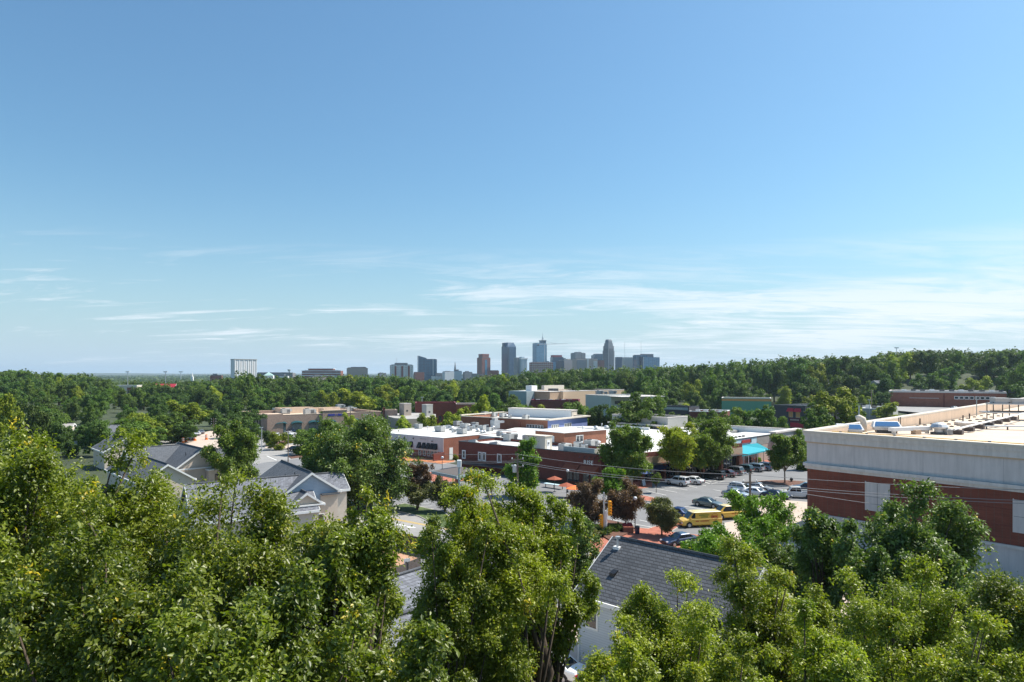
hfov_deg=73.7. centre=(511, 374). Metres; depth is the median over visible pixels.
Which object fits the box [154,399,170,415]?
tree
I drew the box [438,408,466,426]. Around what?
tree
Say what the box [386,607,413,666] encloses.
house
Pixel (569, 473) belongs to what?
window
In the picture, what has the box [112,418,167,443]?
tree
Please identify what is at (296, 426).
window
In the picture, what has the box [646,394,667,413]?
tree
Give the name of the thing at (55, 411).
tree
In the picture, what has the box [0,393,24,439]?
tree
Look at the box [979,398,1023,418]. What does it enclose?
roof rack
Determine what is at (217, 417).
tree
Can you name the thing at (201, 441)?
street
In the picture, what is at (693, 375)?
tree
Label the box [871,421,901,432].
skylight unit
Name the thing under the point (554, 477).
parasol
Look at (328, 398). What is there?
tree
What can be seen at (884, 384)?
tree
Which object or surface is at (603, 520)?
traffic signal
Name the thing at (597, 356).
blue block
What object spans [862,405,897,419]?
white flat store
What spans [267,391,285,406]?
tree
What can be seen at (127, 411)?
tree
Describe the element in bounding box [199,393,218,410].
tree
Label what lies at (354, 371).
pale office
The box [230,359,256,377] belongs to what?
white slab
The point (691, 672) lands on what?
tree
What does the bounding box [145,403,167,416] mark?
tree
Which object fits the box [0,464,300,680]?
tree
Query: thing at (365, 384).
tree
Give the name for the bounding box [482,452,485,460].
window
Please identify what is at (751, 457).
window
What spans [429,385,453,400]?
tree
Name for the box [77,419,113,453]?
tree
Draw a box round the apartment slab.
[390,363,412,378]
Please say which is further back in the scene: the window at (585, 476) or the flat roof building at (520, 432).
the flat roof building at (520, 432)
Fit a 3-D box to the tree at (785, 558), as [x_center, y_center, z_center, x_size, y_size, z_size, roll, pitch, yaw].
[22.638,17.425,56.039,6.771,7.766,6.358,0,0,0]
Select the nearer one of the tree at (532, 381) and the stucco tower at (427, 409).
the stucco tower at (427, 409)
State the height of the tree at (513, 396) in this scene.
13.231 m
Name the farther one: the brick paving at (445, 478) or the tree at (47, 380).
the tree at (47, 380)
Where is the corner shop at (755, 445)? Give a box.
[726,428,801,463]
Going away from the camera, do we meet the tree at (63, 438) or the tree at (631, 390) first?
the tree at (63, 438)
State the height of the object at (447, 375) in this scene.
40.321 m
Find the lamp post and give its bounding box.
[288,430,291,461]
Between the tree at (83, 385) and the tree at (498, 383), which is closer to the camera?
the tree at (83, 385)
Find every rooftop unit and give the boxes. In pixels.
[280,408,291,413]
[303,408,315,413]
[335,404,344,407]
[345,407,354,411]
[413,423,422,428]
[434,425,445,431]
[453,421,462,425]
[456,428,466,433]
[460,423,468,427]
[477,425,485,429]
[503,433,517,441]
[522,415,529,418]
[558,443,571,449]
[584,439,597,445]
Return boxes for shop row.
[598,443,747,480]
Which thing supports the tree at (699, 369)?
on the ground at (112, 413)
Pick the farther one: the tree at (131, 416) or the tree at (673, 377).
the tree at (673, 377)
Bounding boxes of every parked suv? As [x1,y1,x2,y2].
[665,475,690,486]
[721,465,744,473]
[727,481,748,489]
[738,464,754,472]
[750,462,765,471]
[759,461,772,470]
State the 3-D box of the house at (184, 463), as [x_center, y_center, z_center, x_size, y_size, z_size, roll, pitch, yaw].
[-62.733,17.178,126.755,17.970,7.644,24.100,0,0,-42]
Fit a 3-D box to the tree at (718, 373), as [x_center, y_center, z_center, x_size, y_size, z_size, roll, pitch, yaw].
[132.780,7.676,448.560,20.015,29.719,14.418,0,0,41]
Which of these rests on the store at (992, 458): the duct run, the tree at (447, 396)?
the duct run
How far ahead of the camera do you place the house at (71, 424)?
209.46 m
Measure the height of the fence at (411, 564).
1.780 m
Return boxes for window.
[292,423,301,430]
[309,423,318,429]
[317,513,323,523]
[462,450,465,458]
[478,452,481,460]
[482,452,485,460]
[497,455,501,462]
[568,472,571,480]
[573,472,578,481]
[576,435,582,441]
[583,473,588,482]
[585,611,597,631]
[649,470,654,478]
[670,464,675,475]
[690,461,694,473]
[723,457,725,468]
[728,457,731,466]
[732,456,735,465]
[744,455,747,463]
[749,454,753,462]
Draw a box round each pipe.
[953,413,1023,434]
[985,425,1023,429]
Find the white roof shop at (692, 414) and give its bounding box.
[689,409,729,419]
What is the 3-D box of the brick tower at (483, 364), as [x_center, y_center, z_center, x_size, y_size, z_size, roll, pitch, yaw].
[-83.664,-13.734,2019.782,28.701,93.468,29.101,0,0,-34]
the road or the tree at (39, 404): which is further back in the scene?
the tree at (39, 404)
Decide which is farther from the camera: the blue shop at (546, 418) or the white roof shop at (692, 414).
the white roof shop at (692, 414)
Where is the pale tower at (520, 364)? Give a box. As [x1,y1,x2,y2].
[514,357,527,375]
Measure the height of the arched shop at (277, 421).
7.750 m
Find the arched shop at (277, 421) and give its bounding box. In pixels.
[241,407,381,433]
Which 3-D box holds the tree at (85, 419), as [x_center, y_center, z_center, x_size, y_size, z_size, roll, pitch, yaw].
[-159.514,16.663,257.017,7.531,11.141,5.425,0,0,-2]
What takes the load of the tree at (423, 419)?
on the ground at (112, 413)
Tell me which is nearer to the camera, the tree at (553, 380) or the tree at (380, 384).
the tree at (380, 384)
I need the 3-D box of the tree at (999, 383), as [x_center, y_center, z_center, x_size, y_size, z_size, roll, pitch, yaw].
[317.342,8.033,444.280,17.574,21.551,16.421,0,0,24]
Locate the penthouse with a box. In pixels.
[525,434,552,448]
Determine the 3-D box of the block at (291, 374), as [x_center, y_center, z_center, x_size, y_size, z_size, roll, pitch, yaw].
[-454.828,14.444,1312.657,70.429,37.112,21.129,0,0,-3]
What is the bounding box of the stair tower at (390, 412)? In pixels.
[382,408,396,425]
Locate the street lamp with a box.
[633,497,636,528]
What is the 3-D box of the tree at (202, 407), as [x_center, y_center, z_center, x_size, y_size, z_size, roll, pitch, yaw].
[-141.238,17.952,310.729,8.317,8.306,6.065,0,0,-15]
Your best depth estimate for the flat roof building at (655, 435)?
177.83 m
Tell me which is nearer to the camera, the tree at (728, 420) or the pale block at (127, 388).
the tree at (728, 420)
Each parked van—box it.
[678,509,721,527]
[714,504,744,519]
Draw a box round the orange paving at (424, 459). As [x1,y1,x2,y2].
[397,456,453,463]
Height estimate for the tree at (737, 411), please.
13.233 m
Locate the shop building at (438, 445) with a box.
[382,426,516,460]
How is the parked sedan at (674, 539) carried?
on the road
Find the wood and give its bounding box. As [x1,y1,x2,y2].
[0,346,1023,396]
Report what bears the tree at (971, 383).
on the ground at (112, 413)
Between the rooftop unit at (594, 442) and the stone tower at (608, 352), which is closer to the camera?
the rooftop unit at (594, 442)
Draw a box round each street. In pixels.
[185,430,219,447]
[347,505,594,563]
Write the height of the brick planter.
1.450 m
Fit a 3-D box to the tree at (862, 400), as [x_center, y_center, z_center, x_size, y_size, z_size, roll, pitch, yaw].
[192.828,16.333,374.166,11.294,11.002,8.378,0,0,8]
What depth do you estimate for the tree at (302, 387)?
411.06 m
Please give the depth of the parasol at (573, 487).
112.41 m
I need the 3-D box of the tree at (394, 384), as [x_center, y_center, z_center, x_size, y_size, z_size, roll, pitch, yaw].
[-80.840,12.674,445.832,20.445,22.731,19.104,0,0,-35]
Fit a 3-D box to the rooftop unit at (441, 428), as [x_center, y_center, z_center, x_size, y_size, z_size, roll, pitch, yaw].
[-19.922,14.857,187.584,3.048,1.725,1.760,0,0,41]
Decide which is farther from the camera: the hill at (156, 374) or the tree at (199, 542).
the hill at (156, 374)
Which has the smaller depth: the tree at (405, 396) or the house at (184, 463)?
the house at (184, 463)
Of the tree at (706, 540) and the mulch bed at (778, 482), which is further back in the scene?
the mulch bed at (778, 482)
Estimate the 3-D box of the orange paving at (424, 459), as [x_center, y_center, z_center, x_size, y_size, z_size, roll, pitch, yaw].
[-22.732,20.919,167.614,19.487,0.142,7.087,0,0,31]
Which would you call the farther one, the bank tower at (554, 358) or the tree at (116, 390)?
the bank tower at (554, 358)
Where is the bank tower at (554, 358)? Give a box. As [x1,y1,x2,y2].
[550,355,565,369]
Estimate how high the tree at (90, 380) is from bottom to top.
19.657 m
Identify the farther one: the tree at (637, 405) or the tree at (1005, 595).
the tree at (637, 405)
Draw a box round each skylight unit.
[835,424,863,432]
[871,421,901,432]
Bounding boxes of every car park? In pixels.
[160,434,298,463]
[898,407,949,412]
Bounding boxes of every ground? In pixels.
[0,373,1008,564]
[391,547,419,567]
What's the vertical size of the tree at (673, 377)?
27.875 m
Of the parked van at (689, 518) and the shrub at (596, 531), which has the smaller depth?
the shrub at (596, 531)
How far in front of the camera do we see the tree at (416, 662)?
13.17 m
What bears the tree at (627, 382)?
on the ground at (112, 413)
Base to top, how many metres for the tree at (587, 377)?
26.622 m
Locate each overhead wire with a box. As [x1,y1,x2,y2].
[405,458,501,461]
[411,452,510,454]
[518,454,746,474]
[518,462,739,484]
[519,461,733,482]
[751,483,1023,500]
[751,485,927,511]
[754,485,1023,503]
[756,475,1019,489]
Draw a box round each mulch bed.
[289,454,301,458]
[602,519,634,539]
[757,480,804,485]
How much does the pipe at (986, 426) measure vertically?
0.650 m
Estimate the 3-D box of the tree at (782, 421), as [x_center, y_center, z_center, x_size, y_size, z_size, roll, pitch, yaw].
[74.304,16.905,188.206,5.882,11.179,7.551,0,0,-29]
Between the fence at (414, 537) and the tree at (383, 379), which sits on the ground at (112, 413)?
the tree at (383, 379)
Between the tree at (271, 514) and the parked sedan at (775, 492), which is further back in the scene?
the parked sedan at (775, 492)
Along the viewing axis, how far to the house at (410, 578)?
48.98 m
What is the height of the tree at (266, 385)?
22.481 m
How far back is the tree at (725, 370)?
474.42 m
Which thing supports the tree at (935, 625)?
on the ground at (112, 413)
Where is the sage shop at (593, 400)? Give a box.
[585,394,664,415]
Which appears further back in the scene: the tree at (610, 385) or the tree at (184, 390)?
the tree at (184, 390)
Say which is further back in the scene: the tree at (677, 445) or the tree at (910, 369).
the tree at (910, 369)
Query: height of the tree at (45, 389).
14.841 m
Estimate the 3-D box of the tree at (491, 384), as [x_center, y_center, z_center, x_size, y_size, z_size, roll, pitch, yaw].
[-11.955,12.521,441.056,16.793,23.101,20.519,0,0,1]
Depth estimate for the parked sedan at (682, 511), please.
99.41 m
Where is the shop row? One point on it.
(659, 463)
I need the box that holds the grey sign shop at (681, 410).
[663,405,698,415]
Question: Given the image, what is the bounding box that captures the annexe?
[388,413,435,429]
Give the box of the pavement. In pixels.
[726,498,806,553]
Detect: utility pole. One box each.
[506,453,523,504]
[742,472,757,495]
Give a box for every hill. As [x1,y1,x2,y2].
[40,373,462,375]
[89,375,229,375]
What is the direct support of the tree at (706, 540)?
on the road
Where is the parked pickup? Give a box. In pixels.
[782,486,806,497]
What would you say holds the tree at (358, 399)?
on the ground at (112, 413)
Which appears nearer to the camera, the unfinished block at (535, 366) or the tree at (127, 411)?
the tree at (127, 411)
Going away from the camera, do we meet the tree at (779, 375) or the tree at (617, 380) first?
the tree at (779, 375)
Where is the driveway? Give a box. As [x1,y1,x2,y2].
[552,606,607,681]
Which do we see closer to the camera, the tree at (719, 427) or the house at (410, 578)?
the house at (410, 578)
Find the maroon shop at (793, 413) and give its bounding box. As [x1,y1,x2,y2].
[774,403,861,427]
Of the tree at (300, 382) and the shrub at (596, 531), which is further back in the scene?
the tree at (300, 382)
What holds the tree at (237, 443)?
on the ground at (112, 413)
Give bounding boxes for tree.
[0,373,24,392]
[0,376,28,393]
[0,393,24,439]
[0,409,16,436]
[0,416,182,674]
[0,444,102,681]
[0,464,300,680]
[0,520,291,681]
[1,369,34,381]
[5,382,28,403]
[8,389,27,412]
[11,403,51,452]
[18,378,36,401]
[23,408,50,420]
[24,374,44,384]
[24,376,42,389]
[27,395,62,412]
[28,420,59,440]
[29,383,51,404]
[30,431,122,598]
[33,391,61,403]
[34,402,45,407]
[37,373,54,387]
[41,406,59,418]
[42,372,62,380]
[43,378,61,388]
[48,379,68,404]
[49,422,83,456]
[52,375,71,387]
[52,413,72,440]
[60,413,73,422]
[61,397,79,415]
[63,380,79,396]
[64,398,82,420]
[65,381,88,398]
[69,373,81,381]
[70,386,83,406]
[71,415,101,441]
[76,420,111,436]
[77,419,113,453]
[78,377,98,391]
[78,394,110,413]
[78,404,98,423]
[83,381,95,399]
[88,400,106,419]
[92,384,116,402]
[92,388,113,404]
[94,380,112,391]
[95,389,114,410]
[109,413,127,424]
[111,389,126,408]
[112,384,123,403]
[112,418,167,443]
[112,427,156,445]
[115,409,135,419]
[115,425,163,444]
[120,393,136,406]
[121,399,137,409]
[123,404,137,414]
[125,412,135,421]
[128,386,144,403]
[128,417,159,436]
[129,555,390,681]
[130,412,173,435]
[135,389,153,409]
[145,386,167,399]
[145,393,167,412]
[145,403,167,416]
[149,406,169,421]
[152,411,185,436]
[153,383,169,393]
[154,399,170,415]
[161,393,174,409]
[162,418,198,442]
[163,386,176,400]
[165,399,213,424]
[169,388,191,402]
[170,412,188,424]
[171,384,183,393]
[176,395,189,404]
[179,381,198,400]
[186,381,206,399]
[189,388,210,404]
[198,405,206,411]
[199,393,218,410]
[199,419,261,478]
[203,380,226,399]
[205,412,232,428]
[207,483,407,679]
[209,386,223,406]
[214,398,224,413]
[218,377,245,394]
[218,399,235,420]
[221,386,244,408]
[223,376,255,408]
[226,403,267,435]
[228,373,255,393]
[241,482,417,675]
[247,385,278,405]
[247,389,264,410]
[250,396,267,410]
[253,374,264,393]
[258,430,274,444]
[261,377,281,394]
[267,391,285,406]
[267,431,291,449]
[268,402,284,409]
[274,381,290,405]
[277,375,300,386]
[284,378,311,401]
[286,384,312,401]
[286,398,304,406]
[287,429,318,454]
[289,386,320,405]
[291,387,315,406]
[297,411,427,509]
[298,378,318,390]
[298,504,408,681]
[299,440,325,467]
[305,426,321,442]
[308,377,316,382]
[310,381,332,403]
[310,398,327,406]
[317,390,340,406]
[320,378,339,403]
[334,382,349,397]
[335,375,348,389]
[337,388,376,409]
[340,396,353,407]
[341,386,361,398]
[342,412,358,430]
[343,611,459,681]
[344,377,364,390]
[346,374,373,386]
[355,377,373,396]
[362,389,372,398]
[368,394,390,412]
[370,380,387,396]
[374,383,399,401]
[375,376,388,383]
[377,389,399,407]
[386,397,399,408]
[388,374,413,397]
[388,378,402,390]
[388,383,418,406]
[395,415,413,428]
[397,377,416,396]
[402,461,435,507]
[403,478,431,509]
[404,466,576,681]
[407,394,431,412]
[410,512,511,681]
[413,381,421,400]
[413,387,436,397]
[416,391,431,400]
[417,412,439,426]
[419,380,439,391]
[420,382,444,392]
[422,474,461,511]
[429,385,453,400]
[436,395,446,400]
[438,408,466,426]
[440,380,458,391]
[441,391,452,400]
[447,381,458,400]
[450,406,472,425]
[454,388,470,401]
[456,392,468,402]
[457,380,476,394]
[465,379,484,400]
[469,385,486,402]
[470,394,490,413]
[479,374,502,387]
[481,387,501,403]
[486,376,504,389]
[487,393,502,411]
[489,404,504,413]
[490,378,524,390]
[496,399,521,411]
[497,384,515,403]
[500,374,510,382]
[501,436,541,489]
[503,482,603,681]
[505,376,522,390]
[505,394,517,403]
[515,402,532,407]
[523,371,540,386]
[523,377,540,389]
[540,368,558,384]
[543,371,561,384]
[556,402,585,414]
[557,515,603,606]
[558,373,574,388]
[564,382,579,389]
[565,367,578,382]
[565,477,607,522]
[571,401,593,425]
[572,627,663,681]
[573,381,598,389]
[581,371,603,388]
[583,368,603,381]
[585,402,609,426]
[592,464,625,496]
[597,372,619,388]
[597,420,656,479]
[598,381,613,388]
[601,405,618,428]
[604,566,765,681]
[606,474,646,522]
[610,401,635,417]
[612,368,629,391]
[612,391,664,428]
[619,372,639,390]
[625,385,638,393]
[634,370,650,389]
[635,380,665,412]
[636,365,652,378]
[640,376,668,404]
[643,496,680,534]
[644,367,657,385]
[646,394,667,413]
[650,472,661,492]
[653,367,668,395]
[655,421,699,475]
[658,376,682,400]
[660,386,682,404]
[665,369,680,390]
[665,628,783,681]
[668,363,689,401]
[668,398,677,404]
[675,520,737,552]
[679,379,703,404]
[683,414,701,422]
[683,531,773,574]
[684,368,703,396]
[684,391,700,405]
[687,427,719,477]
[689,532,842,681]
[693,364,707,380]
[693,416,738,469]
[694,409,717,423]
[698,373,722,402]
[699,401,710,409]
[701,362,729,391]
[702,364,728,396]
[702,387,729,409]
[716,512,796,570]
[719,410,744,425]
[723,488,798,543]
[724,368,748,394]
[727,361,751,395]
[728,407,747,424]
[730,383,757,396]
[730,404,775,426]
[745,364,772,395]
[746,358,769,388]
[752,386,771,402]
[754,596,889,681]
[758,409,777,427]
[761,535,828,611]
[764,365,786,401]
[764,433,806,482]
[769,358,787,391]
[774,386,791,404]
[775,416,789,427]
[783,362,817,395]
[785,356,806,381]
[787,553,1023,681]
[788,503,860,639]
[791,382,809,403]
[795,429,806,452]
[795,451,806,470]
[799,394,813,403]
[799,402,834,428]
[800,359,825,370]
[802,363,831,395]
[803,376,832,400]
[803,386,862,425]
[805,411,823,428]
[824,355,851,376]
[825,359,847,382]
[826,477,998,641]
[827,374,860,396]
[829,514,940,655]
[838,403,867,423]
[846,356,863,375]
[851,362,873,392]
[856,395,872,405]
[857,381,878,405]
[863,356,884,374]
[863,604,1023,681]
[864,362,890,384]
[866,372,895,405]
[871,402,898,417]
[875,391,892,404]
[880,351,912,380]
[885,360,905,389]
[900,350,920,378]
[909,373,941,389]
[912,350,941,377]
[921,371,950,389]
[925,350,954,376]
[926,363,964,389]
[944,351,967,375]
[958,375,992,389]
[958,556,1023,680]
[968,352,1000,378]
[984,370,1011,390]
[985,349,1010,377]
[991,366,1019,384]
[998,364,1023,397]
[1002,350,1023,373]
[1008,375,1023,397]
[1016,363,1023,373]
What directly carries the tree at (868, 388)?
on the ground at (112, 413)
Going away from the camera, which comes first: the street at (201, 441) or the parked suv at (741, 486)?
the parked suv at (741, 486)
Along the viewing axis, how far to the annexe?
253.21 m
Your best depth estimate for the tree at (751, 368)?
477.00 m
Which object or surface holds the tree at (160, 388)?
on the ground at (112, 413)
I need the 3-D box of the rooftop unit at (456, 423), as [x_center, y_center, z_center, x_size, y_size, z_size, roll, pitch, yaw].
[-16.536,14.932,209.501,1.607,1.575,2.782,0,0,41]
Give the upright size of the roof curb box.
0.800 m
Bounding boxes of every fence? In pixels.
[352,523,429,554]
[392,556,420,573]
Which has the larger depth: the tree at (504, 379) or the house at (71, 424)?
the tree at (504, 379)
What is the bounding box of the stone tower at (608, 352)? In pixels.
[603,339,613,370]
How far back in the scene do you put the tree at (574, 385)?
401.70 m
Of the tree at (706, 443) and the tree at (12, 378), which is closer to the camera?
the tree at (706, 443)
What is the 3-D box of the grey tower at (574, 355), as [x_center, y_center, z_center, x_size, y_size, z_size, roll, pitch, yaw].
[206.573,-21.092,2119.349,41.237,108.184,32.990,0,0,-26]
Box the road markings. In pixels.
[267,456,728,526]
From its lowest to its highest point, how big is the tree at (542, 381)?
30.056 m
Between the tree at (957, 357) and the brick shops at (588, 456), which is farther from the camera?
the tree at (957, 357)
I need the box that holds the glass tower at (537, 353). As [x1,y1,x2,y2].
[532,335,548,361]
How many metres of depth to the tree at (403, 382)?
440.23 m
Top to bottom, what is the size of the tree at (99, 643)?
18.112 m
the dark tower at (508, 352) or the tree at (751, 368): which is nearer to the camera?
the tree at (751, 368)
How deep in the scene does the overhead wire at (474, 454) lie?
101.43 m
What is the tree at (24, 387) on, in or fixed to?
on the ground at (112, 413)
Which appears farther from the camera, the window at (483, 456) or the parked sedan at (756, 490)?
the window at (483, 456)
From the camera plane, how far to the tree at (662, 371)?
479.94 m
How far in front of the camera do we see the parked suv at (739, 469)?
142.04 m
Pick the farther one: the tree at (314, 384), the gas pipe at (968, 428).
the tree at (314, 384)
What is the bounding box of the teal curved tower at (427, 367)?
[417,356,436,380]
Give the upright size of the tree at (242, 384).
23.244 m
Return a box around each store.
[802,403,1023,583]
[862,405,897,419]
[889,389,1013,406]
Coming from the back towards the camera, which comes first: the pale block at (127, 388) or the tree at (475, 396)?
the pale block at (127, 388)
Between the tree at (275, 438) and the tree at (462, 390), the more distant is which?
the tree at (462, 390)
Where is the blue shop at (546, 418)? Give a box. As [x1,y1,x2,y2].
[460,407,590,429]
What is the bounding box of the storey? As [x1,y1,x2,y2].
[534,427,607,443]
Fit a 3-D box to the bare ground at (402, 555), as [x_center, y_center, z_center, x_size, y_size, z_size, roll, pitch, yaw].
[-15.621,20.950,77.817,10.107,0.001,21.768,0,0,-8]
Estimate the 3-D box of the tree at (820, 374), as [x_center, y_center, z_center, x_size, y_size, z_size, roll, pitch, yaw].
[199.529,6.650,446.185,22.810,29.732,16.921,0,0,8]
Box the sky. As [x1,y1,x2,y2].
[0,0,1023,373]
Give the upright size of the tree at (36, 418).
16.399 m
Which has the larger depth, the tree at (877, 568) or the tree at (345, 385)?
the tree at (345, 385)
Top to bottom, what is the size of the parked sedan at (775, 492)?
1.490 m
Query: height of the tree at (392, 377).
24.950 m
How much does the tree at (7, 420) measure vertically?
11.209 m
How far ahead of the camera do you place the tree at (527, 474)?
116.02 m
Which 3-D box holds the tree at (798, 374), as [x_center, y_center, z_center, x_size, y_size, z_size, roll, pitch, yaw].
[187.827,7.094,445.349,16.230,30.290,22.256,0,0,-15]
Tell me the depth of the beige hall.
354.20 m
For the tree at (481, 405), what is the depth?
241.96 m
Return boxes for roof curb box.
[960,422,979,426]
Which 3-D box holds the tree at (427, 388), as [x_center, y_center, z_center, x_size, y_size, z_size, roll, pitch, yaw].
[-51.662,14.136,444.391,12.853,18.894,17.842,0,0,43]
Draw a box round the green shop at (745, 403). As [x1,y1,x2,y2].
[722,397,770,416]
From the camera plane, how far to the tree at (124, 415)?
232.87 m
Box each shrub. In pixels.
[452,455,458,460]
[574,525,603,537]
[594,522,611,535]
[607,521,622,531]
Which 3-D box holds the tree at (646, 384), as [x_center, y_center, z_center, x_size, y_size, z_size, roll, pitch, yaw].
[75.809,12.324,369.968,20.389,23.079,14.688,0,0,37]
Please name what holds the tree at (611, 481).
on the ground at (112, 413)
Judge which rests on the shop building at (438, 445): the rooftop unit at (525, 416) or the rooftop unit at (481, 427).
the rooftop unit at (481, 427)
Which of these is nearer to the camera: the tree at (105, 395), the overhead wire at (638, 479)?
the overhead wire at (638, 479)
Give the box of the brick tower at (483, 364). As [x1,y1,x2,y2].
[477,354,489,374]
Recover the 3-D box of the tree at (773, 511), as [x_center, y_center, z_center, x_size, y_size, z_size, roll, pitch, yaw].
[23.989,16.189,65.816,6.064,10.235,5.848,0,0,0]
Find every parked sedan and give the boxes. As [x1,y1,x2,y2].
[562,655,586,681]
[659,531,696,546]
[673,506,687,516]
[688,476,704,484]
[692,496,723,508]
[721,488,751,497]
[722,469,737,476]
[742,486,764,496]
[747,482,773,490]
[761,489,792,498]
[792,482,806,488]
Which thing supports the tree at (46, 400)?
on the ground at (112, 413)
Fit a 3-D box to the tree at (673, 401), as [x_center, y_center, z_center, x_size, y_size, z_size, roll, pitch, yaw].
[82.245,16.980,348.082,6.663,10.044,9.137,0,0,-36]
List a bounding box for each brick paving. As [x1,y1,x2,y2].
[430,472,462,481]
[590,524,698,551]
[633,460,768,488]
[640,495,653,500]
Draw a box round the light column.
[457,460,460,504]
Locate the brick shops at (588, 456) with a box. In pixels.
[456,437,634,483]
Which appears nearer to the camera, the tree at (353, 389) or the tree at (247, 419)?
the tree at (247, 419)
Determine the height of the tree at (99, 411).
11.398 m
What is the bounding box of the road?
[237,455,1023,646]
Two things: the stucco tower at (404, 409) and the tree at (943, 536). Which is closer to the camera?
the tree at (943, 536)
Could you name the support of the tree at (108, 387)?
on the ground at (112, 413)
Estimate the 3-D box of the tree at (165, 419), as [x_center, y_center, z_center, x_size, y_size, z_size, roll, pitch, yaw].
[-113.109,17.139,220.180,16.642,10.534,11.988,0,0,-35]
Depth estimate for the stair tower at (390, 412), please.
263.89 m
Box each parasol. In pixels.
[548,475,560,491]
[558,482,572,497]
[566,484,575,490]
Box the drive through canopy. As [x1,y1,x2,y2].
[431,467,483,488]
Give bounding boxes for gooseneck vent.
[855,415,866,431]
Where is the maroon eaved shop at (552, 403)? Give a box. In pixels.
[531,399,579,408]
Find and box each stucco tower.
[399,403,411,415]
[422,404,432,415]
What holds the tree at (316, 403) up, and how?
on the ground at (112, 413)
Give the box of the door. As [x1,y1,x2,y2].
[449,447,452,459]
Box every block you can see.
[116,385,141,393]
[257,372,294,379]
[415,401,474,424]
[529,362,552,376]
[556,359,571,373]
[572,358,597,369]
[591,354,602,359]
[597,360,603,367]
[607,413,687,429]
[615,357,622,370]
[622,357,632,370]
[633,354,659,370]
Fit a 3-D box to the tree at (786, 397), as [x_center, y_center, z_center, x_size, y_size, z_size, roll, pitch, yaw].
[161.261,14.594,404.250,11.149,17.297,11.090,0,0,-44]
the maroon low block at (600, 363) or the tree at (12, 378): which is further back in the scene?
the maroon low block at (600, 363)
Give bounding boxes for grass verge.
[394,503,449,527]
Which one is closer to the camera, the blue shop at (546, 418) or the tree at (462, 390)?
the blue shop at (546, 418)
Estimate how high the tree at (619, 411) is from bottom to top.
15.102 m
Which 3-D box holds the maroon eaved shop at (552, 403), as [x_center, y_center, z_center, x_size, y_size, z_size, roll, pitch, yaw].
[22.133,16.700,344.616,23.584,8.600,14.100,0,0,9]
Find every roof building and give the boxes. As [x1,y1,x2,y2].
[479,426,609,439]
[606,428,734,449]
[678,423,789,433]
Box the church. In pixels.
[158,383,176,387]
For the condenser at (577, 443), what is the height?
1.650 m
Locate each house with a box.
[52,423,75,443]
[73,424,118,444]
[91,434,137,469]
[104,442,223,498]
[178,460,349,549]
[315,566,436,630]
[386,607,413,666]
[575,535,792,672]
[867,380,889,392]
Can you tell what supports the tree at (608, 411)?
on the ground at (112, 413)
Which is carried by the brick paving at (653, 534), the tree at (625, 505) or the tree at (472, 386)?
the tree at (625, 505)
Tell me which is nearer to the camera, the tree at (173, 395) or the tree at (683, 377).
the tree at (173, 395)
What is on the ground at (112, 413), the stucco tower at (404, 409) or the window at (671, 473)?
the stucco tower at (404, 409)
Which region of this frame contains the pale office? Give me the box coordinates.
[347,367,367,376]
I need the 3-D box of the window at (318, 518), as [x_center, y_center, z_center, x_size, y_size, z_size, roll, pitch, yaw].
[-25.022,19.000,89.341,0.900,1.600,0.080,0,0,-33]
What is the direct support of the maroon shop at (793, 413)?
on the ground at (112, 413)
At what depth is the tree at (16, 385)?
339.35 m
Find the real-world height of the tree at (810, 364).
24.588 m
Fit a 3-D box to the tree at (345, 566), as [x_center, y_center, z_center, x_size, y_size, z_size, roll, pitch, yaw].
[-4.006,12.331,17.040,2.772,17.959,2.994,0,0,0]
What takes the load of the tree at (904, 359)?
on the ground at (112, 413)
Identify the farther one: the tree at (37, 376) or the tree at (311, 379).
the tree at (311, 379)
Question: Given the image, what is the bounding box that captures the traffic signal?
[598,492,612,534]
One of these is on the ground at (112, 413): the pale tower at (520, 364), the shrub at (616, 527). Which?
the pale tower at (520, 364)
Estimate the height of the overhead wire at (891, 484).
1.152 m
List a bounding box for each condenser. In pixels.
[496,431,502,435]
[574,441,583,446]
[944,429,952,434]
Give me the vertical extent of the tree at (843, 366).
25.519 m
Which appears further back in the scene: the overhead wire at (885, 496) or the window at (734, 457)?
the window at (734, 457)
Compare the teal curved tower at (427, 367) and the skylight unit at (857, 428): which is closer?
the skylight unit at (857, 428)
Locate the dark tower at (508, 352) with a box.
[502,342,515,375]
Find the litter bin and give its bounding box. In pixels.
[635,526,639,533]
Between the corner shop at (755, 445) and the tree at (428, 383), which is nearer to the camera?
the corner shop at (755, 445)
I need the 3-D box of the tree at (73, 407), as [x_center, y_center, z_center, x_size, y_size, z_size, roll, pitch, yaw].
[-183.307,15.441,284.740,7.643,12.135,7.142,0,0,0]
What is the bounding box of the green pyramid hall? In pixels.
[265,372,273,378]
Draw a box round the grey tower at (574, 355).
[571,352,585,359]
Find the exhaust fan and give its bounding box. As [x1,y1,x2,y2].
[930,422,947,434]
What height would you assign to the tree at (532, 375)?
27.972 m
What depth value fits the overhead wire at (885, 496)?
72.77 m
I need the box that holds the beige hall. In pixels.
[509,385,623,412]
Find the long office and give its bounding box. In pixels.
[302,368,342,378]
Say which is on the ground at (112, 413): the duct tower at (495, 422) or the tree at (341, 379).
the tree at (341, 379)
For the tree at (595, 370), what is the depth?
477.72 m
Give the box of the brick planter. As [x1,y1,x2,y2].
[622,522,632,532]
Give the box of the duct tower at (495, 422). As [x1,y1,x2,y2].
[490,418,503,428]
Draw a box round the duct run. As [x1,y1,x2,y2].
[888,426,931,434]
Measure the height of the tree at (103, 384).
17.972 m
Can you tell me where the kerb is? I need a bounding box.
[393,503,448,528]

